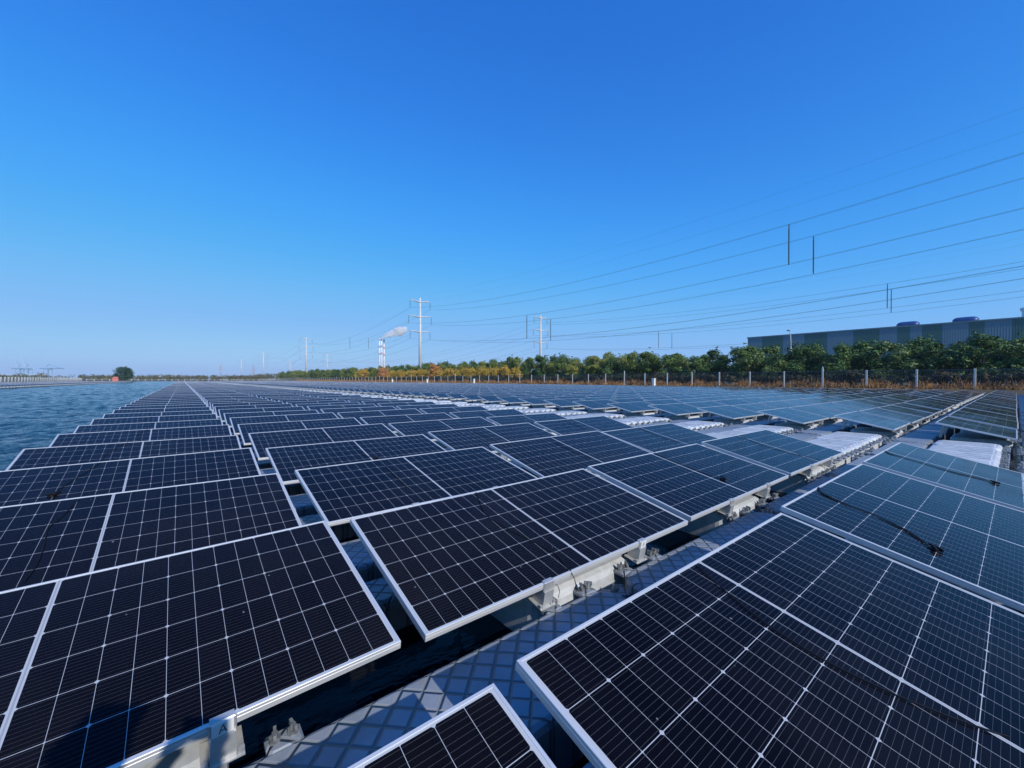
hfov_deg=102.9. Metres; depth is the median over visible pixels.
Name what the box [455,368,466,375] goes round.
tree
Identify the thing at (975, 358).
tree
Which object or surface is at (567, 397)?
solar panel
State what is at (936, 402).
solar panel
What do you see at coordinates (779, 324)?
power line
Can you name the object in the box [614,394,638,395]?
solar panel
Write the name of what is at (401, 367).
tree
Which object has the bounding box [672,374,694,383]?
shrub
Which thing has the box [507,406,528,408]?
deck float
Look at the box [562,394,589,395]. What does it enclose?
solar panel
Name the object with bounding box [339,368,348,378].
tree
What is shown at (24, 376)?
distant shed
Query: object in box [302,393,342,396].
solar panel
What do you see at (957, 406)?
support float rows
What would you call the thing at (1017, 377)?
shrub
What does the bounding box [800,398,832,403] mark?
solar panel
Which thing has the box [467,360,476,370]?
tree
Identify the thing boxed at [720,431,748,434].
deck float
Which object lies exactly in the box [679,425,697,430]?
deck float
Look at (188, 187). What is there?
sky
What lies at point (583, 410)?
walkway float
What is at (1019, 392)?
ground
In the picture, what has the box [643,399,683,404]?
solar panel
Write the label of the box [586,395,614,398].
solar panel
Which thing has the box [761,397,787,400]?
solar panel
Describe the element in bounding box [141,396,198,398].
solar panel
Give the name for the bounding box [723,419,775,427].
walkway float
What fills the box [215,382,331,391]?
deck float rows
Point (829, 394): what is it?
solar panel
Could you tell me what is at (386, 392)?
solar panel
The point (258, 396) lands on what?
solar panel
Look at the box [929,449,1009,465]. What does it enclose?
deck float
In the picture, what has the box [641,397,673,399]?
solar panel
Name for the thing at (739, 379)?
shrub
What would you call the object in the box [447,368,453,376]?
tree
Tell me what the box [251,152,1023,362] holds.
power line
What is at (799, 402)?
solar panel
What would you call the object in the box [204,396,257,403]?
solar panel
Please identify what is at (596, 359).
tree
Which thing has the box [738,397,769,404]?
solar panel
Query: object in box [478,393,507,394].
solar panel
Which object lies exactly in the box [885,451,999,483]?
cable
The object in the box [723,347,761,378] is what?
tree
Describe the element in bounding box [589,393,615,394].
solar panel
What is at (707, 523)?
support float
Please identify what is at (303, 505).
walkway float
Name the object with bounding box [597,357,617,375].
tree
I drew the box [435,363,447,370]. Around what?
tree
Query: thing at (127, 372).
tree
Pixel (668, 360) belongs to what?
tree
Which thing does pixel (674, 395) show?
solar panel
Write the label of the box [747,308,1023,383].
long building
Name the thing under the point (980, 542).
solar panel
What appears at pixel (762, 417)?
support float
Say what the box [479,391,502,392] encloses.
solar panel
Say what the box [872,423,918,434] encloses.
support float
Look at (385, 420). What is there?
solar panel
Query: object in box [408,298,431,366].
power pylon
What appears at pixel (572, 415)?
walkway float
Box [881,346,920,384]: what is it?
tree
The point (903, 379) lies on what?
shrub
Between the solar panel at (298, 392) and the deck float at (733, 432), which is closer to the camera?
the deck float at (733, 432)
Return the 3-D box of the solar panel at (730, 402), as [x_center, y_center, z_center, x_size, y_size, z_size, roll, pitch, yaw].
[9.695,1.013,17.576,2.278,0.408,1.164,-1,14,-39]
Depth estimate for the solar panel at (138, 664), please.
1.59 m
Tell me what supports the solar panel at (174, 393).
on the water
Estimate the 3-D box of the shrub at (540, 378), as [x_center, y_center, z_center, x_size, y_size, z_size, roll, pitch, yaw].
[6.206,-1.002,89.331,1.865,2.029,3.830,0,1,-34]
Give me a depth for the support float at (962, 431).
10.50 m
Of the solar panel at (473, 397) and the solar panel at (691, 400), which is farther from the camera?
the solar panel at (473, 397)
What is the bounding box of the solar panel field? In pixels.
[0,381,1016,397]
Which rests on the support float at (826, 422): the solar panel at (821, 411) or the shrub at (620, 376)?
the solar panel at (821, 411)
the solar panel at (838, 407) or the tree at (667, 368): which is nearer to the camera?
the solar panel at (838, 407)
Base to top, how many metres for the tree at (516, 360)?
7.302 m
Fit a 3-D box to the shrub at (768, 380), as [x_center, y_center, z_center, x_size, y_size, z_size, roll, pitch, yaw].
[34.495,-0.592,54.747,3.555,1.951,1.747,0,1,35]
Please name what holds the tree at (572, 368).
on the ground at (1019, 392)
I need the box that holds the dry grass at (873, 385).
[295,378,1023,389]
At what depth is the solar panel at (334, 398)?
21.40 m
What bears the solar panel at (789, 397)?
on the support float
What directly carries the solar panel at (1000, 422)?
on the support float at (962, 431)
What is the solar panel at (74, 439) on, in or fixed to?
on the support float
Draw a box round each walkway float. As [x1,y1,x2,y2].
[240,441,252,447]
[244,581,625,767]
[260,468,274,474]
[289,494,317,516]
[340,539,382,582]
[504,458,538,477]
[529,407,559,410]
[552,409,590,411]
[561,414,586,416]
[585,411,625,414]
[601,477,642,497]
[611,506,813,598]
[623,414,664,417]
[629,420,674,426]
[669,417,715,422]
[697,425,737,433]
[708,415,726,418]
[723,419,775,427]
[755,472,836,535]
[762,418,792,422]
[785,431,819,440]
[794,424,848,435]
[822,452,871,476]
[828,420,867,431]
[863,439,928,455]
[890,430,940,448]
[913,425,950,439]
[926,421,958,434]
[1017,438,1023,460]
[1017,449,1023,469]
[1020,425,1023,435]
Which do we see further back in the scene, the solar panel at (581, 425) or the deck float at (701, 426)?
the deck float at (701, 426)
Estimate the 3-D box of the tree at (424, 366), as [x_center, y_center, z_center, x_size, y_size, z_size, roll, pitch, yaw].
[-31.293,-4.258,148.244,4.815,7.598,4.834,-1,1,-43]
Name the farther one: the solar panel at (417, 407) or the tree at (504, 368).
the tree at (504, 368)
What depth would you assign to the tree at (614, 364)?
84.16 m
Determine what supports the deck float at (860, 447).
on the water
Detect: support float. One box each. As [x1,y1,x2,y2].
[139,736,228,767]
[433,441,446,447]
[490,554,628,630]
[491,402,510,403]
[510,403,532,405]
[533,405,557,407]
[558,407,584,410]
[588,409,616,412]
[623,412,654,416]
[645,495,760,536]
[664,414,699,420]
[697,412,716,416]
[714,418,752,425]
[745,415,776,420]
[754,463,824,493]
[774,422,818,432]
[814,418,842,425]
[845,538,1017,611]
[850,427,902,442]
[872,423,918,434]
[917,419,929,427]
[930,415,937,422]
[950,406,956,411]
[950,434,1012,454]
[960,429,1013,442]
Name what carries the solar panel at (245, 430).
on the support float
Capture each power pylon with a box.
[300,337,312,371]
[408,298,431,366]
[533,315,547,363]
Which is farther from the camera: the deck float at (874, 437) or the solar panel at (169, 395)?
the solar panel at (169, 395)
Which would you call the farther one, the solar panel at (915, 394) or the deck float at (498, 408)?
the solar panel at (915, 394)
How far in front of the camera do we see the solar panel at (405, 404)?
15.76 m
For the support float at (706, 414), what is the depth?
15.80 m
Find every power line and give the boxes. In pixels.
[241,208,1020,368]
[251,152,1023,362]
[252,266,1022,371]
[254,278,1022,373]
[272,178,1020,357]
[280,137,1006,352]
[288,229,1021,363]
[290,290,1023,368]
[295,269,1019,363]
[296,109,1018,340]
[300,238,1019,360]
[309,261,1022,362]
[315,297,1018,367]
[346,248,1002,355]
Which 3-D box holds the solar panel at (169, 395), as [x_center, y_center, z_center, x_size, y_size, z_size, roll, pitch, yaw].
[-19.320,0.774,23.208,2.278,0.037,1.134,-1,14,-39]
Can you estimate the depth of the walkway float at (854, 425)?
11.84 m
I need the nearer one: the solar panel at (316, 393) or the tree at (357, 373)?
the solar panel at (316, 393)
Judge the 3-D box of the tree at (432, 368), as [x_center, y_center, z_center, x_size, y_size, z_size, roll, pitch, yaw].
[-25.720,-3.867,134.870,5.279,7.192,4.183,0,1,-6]
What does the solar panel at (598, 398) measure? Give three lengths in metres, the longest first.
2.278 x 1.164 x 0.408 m
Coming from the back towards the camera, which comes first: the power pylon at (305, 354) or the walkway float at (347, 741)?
the power pylon at (305, 354)
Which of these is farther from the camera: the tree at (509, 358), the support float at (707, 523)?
the tree at (509, 358)
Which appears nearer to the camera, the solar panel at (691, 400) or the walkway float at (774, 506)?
the walkway float at (774, 506)
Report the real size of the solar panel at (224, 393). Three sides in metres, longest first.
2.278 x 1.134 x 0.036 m
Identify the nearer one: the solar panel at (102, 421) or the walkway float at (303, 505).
the walkway float at (303, 505)
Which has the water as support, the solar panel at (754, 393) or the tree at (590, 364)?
the solar panel at (754, 393)
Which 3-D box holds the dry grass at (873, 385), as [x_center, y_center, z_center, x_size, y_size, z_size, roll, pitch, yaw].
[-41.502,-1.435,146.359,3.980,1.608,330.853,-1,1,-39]
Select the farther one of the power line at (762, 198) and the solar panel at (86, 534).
the power line at (762, 198)
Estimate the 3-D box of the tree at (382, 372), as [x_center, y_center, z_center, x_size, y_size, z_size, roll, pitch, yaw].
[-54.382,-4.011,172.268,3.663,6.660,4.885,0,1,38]
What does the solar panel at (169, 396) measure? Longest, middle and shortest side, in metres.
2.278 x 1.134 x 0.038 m
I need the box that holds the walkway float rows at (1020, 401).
[218,382,1023,409]
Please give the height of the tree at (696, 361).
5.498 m
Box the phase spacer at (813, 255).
[812,236,814,273]
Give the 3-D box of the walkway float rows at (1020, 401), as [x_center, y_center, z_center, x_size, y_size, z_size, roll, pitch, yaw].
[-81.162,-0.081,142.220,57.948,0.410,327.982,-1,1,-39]
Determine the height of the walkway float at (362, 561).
0.412 m
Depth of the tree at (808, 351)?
59.23 m
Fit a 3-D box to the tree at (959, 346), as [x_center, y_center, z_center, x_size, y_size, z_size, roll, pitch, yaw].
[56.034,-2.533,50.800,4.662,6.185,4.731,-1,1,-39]
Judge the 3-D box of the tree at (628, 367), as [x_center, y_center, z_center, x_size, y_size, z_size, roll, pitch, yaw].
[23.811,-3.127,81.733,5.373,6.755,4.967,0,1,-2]
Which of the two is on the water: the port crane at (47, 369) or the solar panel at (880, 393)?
the solar panel at (880, 393)
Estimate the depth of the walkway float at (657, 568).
3.03 m
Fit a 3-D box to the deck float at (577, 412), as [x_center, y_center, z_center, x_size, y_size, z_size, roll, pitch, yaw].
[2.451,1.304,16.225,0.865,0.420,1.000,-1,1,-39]
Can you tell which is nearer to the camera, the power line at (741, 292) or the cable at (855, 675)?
the cable at (855, 675)
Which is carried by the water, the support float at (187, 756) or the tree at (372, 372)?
the support float at (187, 756)
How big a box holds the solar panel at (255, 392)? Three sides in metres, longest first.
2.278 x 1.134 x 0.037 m
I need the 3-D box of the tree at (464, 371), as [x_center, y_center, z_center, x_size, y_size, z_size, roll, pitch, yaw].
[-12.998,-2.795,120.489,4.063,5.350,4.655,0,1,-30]
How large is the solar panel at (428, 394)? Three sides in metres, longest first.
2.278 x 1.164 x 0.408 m
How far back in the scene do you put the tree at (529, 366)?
105.33 m
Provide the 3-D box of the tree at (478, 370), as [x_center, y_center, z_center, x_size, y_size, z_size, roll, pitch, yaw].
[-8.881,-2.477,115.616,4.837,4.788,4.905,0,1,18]
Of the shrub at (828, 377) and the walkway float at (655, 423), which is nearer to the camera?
the walkway float at (655, 423)
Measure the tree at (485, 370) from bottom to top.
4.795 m
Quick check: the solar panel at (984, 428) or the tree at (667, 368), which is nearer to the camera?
the solar panel at (984, 428)
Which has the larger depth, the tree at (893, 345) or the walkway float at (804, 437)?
the tree at (893, 345)
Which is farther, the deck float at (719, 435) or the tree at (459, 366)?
the tree at (459, 366)
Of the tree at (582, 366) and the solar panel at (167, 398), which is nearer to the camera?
the solar panel at (167, 398)
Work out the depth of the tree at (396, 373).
158.18 m
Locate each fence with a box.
[0,377,82,381]
[86,379,258,380]
[261,367,1023,388]
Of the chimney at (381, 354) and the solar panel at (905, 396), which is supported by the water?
the solar panel at (905, 396)
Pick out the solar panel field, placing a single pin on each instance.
(194, 386)
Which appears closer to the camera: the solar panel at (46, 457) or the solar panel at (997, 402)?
the solar panel at (46, 457)
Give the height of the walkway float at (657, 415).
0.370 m
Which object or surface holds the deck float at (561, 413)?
on the water
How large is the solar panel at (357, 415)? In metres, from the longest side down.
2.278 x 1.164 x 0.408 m
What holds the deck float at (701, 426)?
on the water
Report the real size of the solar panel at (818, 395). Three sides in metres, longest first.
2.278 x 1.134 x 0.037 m
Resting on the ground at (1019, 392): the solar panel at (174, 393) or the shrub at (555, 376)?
the shrub at (555, 376)
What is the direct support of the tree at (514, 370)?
on the ground at (1019, 392)
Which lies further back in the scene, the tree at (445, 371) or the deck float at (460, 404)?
the tree at (445, 371)
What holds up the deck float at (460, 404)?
on the water
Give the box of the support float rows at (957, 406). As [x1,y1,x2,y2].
[0,382,983,408]
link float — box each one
[256,460,272,468]
[284,483,305,495]
[299,514,354,540]
[365,577,412,630]
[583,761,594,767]
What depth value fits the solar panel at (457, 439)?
7.18 m
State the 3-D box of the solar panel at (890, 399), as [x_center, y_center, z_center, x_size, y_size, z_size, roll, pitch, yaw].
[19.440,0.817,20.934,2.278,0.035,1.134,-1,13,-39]
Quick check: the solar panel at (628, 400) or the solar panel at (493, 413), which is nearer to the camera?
the solar panel at (493, 413)
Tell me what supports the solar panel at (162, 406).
on the support float
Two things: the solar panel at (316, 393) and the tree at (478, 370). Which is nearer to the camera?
the solar panel at (316, 393)
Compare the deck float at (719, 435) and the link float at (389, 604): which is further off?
the deck float at (719, 435)
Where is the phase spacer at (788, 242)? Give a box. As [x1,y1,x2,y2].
[788,224,789,264]
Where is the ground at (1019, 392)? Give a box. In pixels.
[2,380,1023,394]
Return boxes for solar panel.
[0,448,260,506]
[0,473,301,591]
[0,520,400,767]
[5,435,240,470]
[49,424,231,446]
[74,419,222,432]
[90,414,217,424]
[102,410,212,417]
[112,407,210,413]
[119,404,206,408]
[125,402,204,405]
[131,401,202,403]
[135,399,201,401]
[138,397,199,399]
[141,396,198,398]
[143,395,197,396]
[146,394,196,395]
[150,393,195,394]
[154,392,187,392]
[198,392,236,392]
[199,393,241,398]
[200,394,240,398]
[201,394,249,400]
[203,396,245,401]
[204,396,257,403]
[205,398,262,405]
[207,399,267,406]
[209,400,275,409]
[212,402,283,413]
[214,404,292,416]
[218,406,304,421]
[223,410,318,426]
[230,413,337,434]
[235,390,266,391]
[237,418,361,444]
[242,392,271,393]
[248,423,397,460]
[249,393,287,395]
[252,394,280,395]
[256,394,300,397]
[260,396,306,398]
[265,397,314,399]
[265,434,445,484]
[271,397,323,401]
[278,398,333,403]
[285,392,313,393]
[286,400,345,406]
[294,446,536,525]
[296,402,359,409]
[300,393,333,395]
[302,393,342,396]
[307,404,376,412]
[309,395,339,396]
[317,395,361,398]
[320,406,396,417]
[326,397,371,399]
[336,397,383,401]
[337,409,422,424]
[348,399,397,403]
[348,683,555,767]
[350,468,687,641]
[359,389,378,393]
[360,413,454,432]
[362,400,416,406]
[366,389,390,393]
[373,390,386,394]
[377,402,435,408]
[382,390,407,395]
[388,417,496,440]
[389,390,415,395]
[396,404,458,413]
[399,391,426,396]
[409,392,425,397]
[419,406,487,417]
[420,392,450,397]
[428,423,555,457]
[432,393,459,399]
[446,393,477,400]
[449,409,526,424]
[461,394,492,401]
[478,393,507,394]
[478,395,513,403]
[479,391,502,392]
[486,413,567,429]
[489,431,650,477]
[494,393,522,395]
[497,396,533,404]
[507,392,533,393]
[513,394,541,397]
[515,513,1023,767]
[518,397,555,406]
[532,395,561,398]
[534,391,556,392]
[534,416,634,434]
[542,393,570,394]
[543,398,587,408]
[555,396,588,398]
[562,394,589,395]
[569,392,594,394]
[572,399,618,410]
[580,397,613,400]
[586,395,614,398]
[587,443,788,520]
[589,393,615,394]
[593,392,614,393]
[602,423,718,452]
[607,402,657,414]
[609,398,652,404]
[611,396,642,398]
[613,392,637,394]
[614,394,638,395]
[635,391,656,393]
[636,393,660,394]
[639,395,668,397]
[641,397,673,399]
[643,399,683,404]
[648,403,706,417]
[661,394,687,395]
[667,396,695,398]
[674,398,707,402]
[683,401,725,407]
[685,393,705,395]
[690,394,716,397]
[697,405,763,421]
[700,397,727,400]
[701,429,843,476]
[702,392,721,394]
[710,394,734,396]
[713,399,754,405]
[722,395,749,398]
[728,393,749,394]
[731,403,778,416]
[733,391,751,392]
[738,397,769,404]
[742,394,764,397]
[746,392,762,394]
[757,408,828,426]
[758,393,781,396]
[758,401,799,407]
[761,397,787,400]
[771,391,789,392]
[773,393,794,395]
[776,395,803,399]
[780,399,817,405]
[780,463,1023,611]
[788,405,843,420]
[792,394,815,397]
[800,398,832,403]
[807,394,828,396]
[812,402,862,412]
[816,397,844,401]
[818,392,838,395]
[829,395,856,399]
[832,400,877,409]
[834,411,909,432]
[842,394,867,398]
[848,399,888,406]
[853,393,877,397]
[859,408,924,425]
[861,397,898,404]
[862,442,1023,511]
[863,393,883,396]
[871,392,889,395]
[873,396,906,402]
[878,405,934,420]
[883,395,914,400]
[892,403,942,416]
[893,394,919,399]
[900,394,926,398]
[903,400,948,412]
[905,393,930,396]
[911,392,934,395]
[914,398,953,407]
[922,398,959,405]
[927,396,962,402]
[935,416,1017,442]
[936,395,966,401]
[940,394,969,399]
[945,393,971,398]
[948,410,1018,431]
[949,392,974,397]
[958,407,1017,421]
[964,404,1017,416]
[970,402,1016,412]
[974,400,1016,408]
[978,398,1016,405]
[981,397,1016,404]
[984,396,1016,402]
[985,395,1016,400]
[987,394,1016,399]
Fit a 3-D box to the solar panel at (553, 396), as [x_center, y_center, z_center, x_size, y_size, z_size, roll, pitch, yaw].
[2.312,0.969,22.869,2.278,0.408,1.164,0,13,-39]
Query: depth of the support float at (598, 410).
17.03 m
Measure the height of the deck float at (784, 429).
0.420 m
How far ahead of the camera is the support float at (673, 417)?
14.27 m
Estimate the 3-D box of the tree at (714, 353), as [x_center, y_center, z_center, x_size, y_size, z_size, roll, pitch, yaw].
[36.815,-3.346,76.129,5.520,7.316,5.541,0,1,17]
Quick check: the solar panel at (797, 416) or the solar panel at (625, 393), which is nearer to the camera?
the solar panel at (797, 416)
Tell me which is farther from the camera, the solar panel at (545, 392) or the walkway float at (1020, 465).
the solar panel at (545, 392)
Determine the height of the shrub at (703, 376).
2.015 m
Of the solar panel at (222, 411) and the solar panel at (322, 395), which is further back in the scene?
the solar panel at (322, 395)
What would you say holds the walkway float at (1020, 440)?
on the water
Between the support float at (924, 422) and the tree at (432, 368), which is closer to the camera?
the support float at (924, 422)
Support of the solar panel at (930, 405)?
on the support float
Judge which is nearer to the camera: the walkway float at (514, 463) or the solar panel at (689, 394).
the walkway float at (514, 463)
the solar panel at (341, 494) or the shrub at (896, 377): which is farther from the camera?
the shrub at (896, 377)
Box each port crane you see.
[11,355,24,374]
[21,355,32,374]
[39,364,64,377]
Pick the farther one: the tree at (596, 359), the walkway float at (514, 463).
the tree at (596, 359)
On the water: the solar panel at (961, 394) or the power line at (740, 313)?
the solar panel at (961, 394)
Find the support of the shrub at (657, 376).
on the ground at (1019, 392)
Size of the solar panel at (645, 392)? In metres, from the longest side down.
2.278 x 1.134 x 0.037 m
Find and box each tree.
[113,366,134,380]
[312,369,319,377]
[321,370,328,377]
[334,369,340,378]
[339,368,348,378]
[351,369,358,377]
[354,369,365,378]
[359,369,369,377]
[368,368,377,378]
[378,368,386,376]
[381,367,388,377]
[393,370,403,377]
[396,365,405,371]
[406,369,417,377]
[413,369,426,377]
[421,362,428,370]
[427,363,438,377]
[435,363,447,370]
[439,368,449,377]
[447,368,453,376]
[452,369,460,376]
[454,364,464,375]
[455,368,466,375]
[462,366,474,377]
[464,368,478,378]
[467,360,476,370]
[472,367,483,376]
[476,360,486,373]
[477,366,490,378]
[484,361,499,374]
[486,366,497,375]
[492,367,504,377]
[500,365,512,377]
[502,354,516,376]
[505,366,523,380]
[509,356,525,377]
[521,357,534,380]
[522,357,536,377]
[531,359,543,381]
[534,355,551,380]
[542,361,558,377]
[545,355,557,374]
[553,353,567,374]
[554,357,571,376]
[563,356,577,376]
[564,359,582,376]
[575,357,588,373]
[584,356,599,373]
[586,356,608,380]
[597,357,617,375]
[599,351,613,373]
[602,356,625,383]
[615,352,639,382]
[619,351,637,382]
[625,351,652,375]
[638,351,663,381]
[645,355,669,371]
[658,354,682,381]
[663,353,690,382]
[670,355,690,381]
[680,357,695,382]
[685,355,710,379]
[699,346,720,374]
[705,352,732,380]
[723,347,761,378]
[730,342,769,378]
[730,346,757,383]
[747,343,786,384]
[761,351,789,381]
[778,341,824,381]
[780,352,794,374]
[786,340,824,384]
[805,349,838,377]
[822,343,855,381]
[827,342,867,384]
[834,338,878,361]
[848,341,894,382]
[872,339,917,385]
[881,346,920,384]
[888,334,950,385]
[912,338,962,375]
[935,340,985,384]
[950,331,1017,376]
[959,334,1003,370]
[978,337,1014,386]
[978,340,1023,386]
[1001,333,1023,374]
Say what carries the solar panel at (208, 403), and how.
on the support float
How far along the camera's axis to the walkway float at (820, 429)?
10.43 m
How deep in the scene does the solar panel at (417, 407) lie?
14.39 m
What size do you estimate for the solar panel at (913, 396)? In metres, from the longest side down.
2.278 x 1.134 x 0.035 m
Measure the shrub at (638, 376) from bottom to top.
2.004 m
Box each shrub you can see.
[536,375,545,381]
[553,375,565,381]
[574,375,586,382]
[614,373,628,382]
[622,375,638,382]
[632,374,648,381]
[643,375,656,382]
[651,371,671,380]
[660,374,679,382]
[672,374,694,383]
[688,373,707,382]
[710,373,735,384]
[726,376,748,383]
[744,375,765,383]
[755,373,782,384]
[771,375,796,382]
[787,375,815,384]
[808,374,833,383]
[824,368,860,385]
[843,372,879,385]
[863,375,898,383]
[888,375,926,384]
[908,370,957,388]
[935,373,982,385]
[963,373,1015,386]
[991,371,1022,385]
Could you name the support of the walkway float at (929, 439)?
on the water
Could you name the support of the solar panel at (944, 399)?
on the water
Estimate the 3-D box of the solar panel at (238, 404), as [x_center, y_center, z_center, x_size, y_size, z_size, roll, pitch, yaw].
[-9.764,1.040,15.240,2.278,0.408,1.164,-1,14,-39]
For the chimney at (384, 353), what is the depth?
1171.55 m
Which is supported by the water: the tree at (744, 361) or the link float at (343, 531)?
the link float at (343, 531)
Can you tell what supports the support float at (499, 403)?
on the water
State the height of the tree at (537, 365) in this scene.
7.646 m
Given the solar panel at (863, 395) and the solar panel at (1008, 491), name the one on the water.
the solar panel at (863, 395)
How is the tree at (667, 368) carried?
on the ground at (1019, 392)
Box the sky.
[0,0,1023,379]
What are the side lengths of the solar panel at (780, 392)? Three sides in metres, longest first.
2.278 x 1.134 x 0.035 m
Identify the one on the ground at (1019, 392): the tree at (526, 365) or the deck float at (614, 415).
the tree at (526, 365)
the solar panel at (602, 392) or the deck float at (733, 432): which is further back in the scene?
the solar panel at (602, 392)
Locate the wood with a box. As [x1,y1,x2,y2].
[0,372,278,380]
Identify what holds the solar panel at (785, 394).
on the water
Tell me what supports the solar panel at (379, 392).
on the support float rows at (957, 406)
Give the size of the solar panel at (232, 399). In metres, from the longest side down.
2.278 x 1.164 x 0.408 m
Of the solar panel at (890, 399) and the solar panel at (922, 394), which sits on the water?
the solar panel at (922, 394)
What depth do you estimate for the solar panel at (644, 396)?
23.37 m
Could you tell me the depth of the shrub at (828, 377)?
49.72 m
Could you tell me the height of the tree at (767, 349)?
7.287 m
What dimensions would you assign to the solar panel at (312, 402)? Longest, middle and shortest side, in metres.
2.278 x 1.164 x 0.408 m
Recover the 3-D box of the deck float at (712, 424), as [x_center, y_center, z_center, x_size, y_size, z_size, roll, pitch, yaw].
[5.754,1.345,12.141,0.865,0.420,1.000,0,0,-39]
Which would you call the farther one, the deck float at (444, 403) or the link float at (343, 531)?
the deck float at (444, 403)
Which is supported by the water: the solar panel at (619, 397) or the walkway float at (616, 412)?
the walkway float at (616, 412)
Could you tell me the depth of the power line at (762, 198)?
74.36 m
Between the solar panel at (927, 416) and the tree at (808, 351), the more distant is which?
the tree at (808, 351)
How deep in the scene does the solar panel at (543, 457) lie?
5.70 m
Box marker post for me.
[652,378,655,385]
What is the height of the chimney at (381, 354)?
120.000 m
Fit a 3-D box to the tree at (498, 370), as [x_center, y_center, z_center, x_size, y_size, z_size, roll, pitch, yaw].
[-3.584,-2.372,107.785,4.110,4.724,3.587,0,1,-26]
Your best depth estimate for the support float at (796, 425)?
11.55 m
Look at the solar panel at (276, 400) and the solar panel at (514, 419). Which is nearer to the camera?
the solar panel at (514, 419)
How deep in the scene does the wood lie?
407.94 m
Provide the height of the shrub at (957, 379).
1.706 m
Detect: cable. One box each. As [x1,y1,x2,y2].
[24,498,78,580]
[46,462,100,496]
[476,493,575,589]
[654,452,725,479]
[696,564,1009,737]
[818,487,944,551]
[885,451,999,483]
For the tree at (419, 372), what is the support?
on the ground at (1019, 392)
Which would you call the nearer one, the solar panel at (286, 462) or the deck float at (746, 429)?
the solar panel at (286, 462)
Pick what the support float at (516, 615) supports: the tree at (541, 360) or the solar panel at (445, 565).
the solar panel at (445, 565)
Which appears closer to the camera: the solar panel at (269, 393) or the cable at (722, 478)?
the cable at (722, 478)
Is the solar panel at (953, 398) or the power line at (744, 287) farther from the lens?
the power line at (744, 287)
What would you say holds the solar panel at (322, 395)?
on the support float
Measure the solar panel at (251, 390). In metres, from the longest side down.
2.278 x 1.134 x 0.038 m
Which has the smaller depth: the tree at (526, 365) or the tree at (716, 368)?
the tree at (716, 368)
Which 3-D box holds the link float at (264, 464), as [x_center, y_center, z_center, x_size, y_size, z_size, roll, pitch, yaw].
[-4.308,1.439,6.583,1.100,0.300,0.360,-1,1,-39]
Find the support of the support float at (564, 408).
on the water
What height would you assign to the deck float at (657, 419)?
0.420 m
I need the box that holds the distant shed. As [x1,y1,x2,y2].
[2,375,48,379]
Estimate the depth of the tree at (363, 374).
188.69 m
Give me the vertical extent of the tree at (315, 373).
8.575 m
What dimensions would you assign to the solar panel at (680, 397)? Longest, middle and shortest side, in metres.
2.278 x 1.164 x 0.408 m
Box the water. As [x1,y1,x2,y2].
[0,381,1023,767]
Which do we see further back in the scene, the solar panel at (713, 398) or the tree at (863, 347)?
the tree at (863, 347)
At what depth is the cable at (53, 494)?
3.73 m
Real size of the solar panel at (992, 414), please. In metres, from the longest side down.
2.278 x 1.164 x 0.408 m
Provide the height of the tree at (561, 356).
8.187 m
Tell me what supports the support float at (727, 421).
on the water
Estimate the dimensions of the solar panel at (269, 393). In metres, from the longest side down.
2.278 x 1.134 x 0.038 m
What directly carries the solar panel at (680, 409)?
on the support float at (673, 417)
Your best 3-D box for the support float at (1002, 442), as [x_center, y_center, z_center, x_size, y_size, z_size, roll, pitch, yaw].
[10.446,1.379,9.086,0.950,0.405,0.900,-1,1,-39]
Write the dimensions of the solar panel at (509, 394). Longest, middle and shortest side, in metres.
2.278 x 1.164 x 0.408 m
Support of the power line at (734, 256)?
hanging from the power pylon
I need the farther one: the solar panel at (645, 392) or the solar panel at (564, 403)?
the solar panel at (645, 392)
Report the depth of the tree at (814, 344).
63.08 m
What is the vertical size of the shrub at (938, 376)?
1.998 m
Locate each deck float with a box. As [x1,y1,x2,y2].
[435,402,453,403]
[455,403,470,405]
[466,403,484,404]
[483,404,505,406]
[490,407,513,409]
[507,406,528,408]
[516,409,541,412]
[533,408,555,411]
[543,411,572,415]
[561,411,587,413]
[576,414,608,416]
[595,413,626,417]
[614,419,639,425]
[618,418,655,424]
[636,416,671,421]
[675,423,711,430]
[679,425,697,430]
[684,421,727,428]
[707,433,733,437]
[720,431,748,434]
[731,427,785,433]
[748,425,795,434]
[807,439,870,460]
[814,434,880,455]
[817,444,859,466]
[818,455,846,475]
[830,431,888,449]
[928,445,1009,459]
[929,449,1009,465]
[933,440,1010,452]
[965,458,1008,469]
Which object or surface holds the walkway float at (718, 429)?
on the water
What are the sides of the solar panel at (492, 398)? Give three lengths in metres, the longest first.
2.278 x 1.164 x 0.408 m
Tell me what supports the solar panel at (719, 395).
on the support float
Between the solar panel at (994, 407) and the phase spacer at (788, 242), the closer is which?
the solar panel at (994, 407)
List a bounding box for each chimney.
[381,338,382,366]
[383,339,384,367]
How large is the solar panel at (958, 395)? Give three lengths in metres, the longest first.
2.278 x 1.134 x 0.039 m
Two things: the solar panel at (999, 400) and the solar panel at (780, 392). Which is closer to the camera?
the solar panel at (999, 400)
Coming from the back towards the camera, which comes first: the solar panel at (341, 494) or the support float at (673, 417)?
the support float at (673, 417)
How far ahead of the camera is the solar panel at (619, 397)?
21.81 m
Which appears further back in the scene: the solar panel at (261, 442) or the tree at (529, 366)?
the tree at (529, 366)
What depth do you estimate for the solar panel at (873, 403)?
17.87 m
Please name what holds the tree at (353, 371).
on the ground at (1019, 392)
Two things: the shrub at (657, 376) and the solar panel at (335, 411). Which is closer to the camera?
the solar panel at (335, 411)
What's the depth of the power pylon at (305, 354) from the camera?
374.85 m

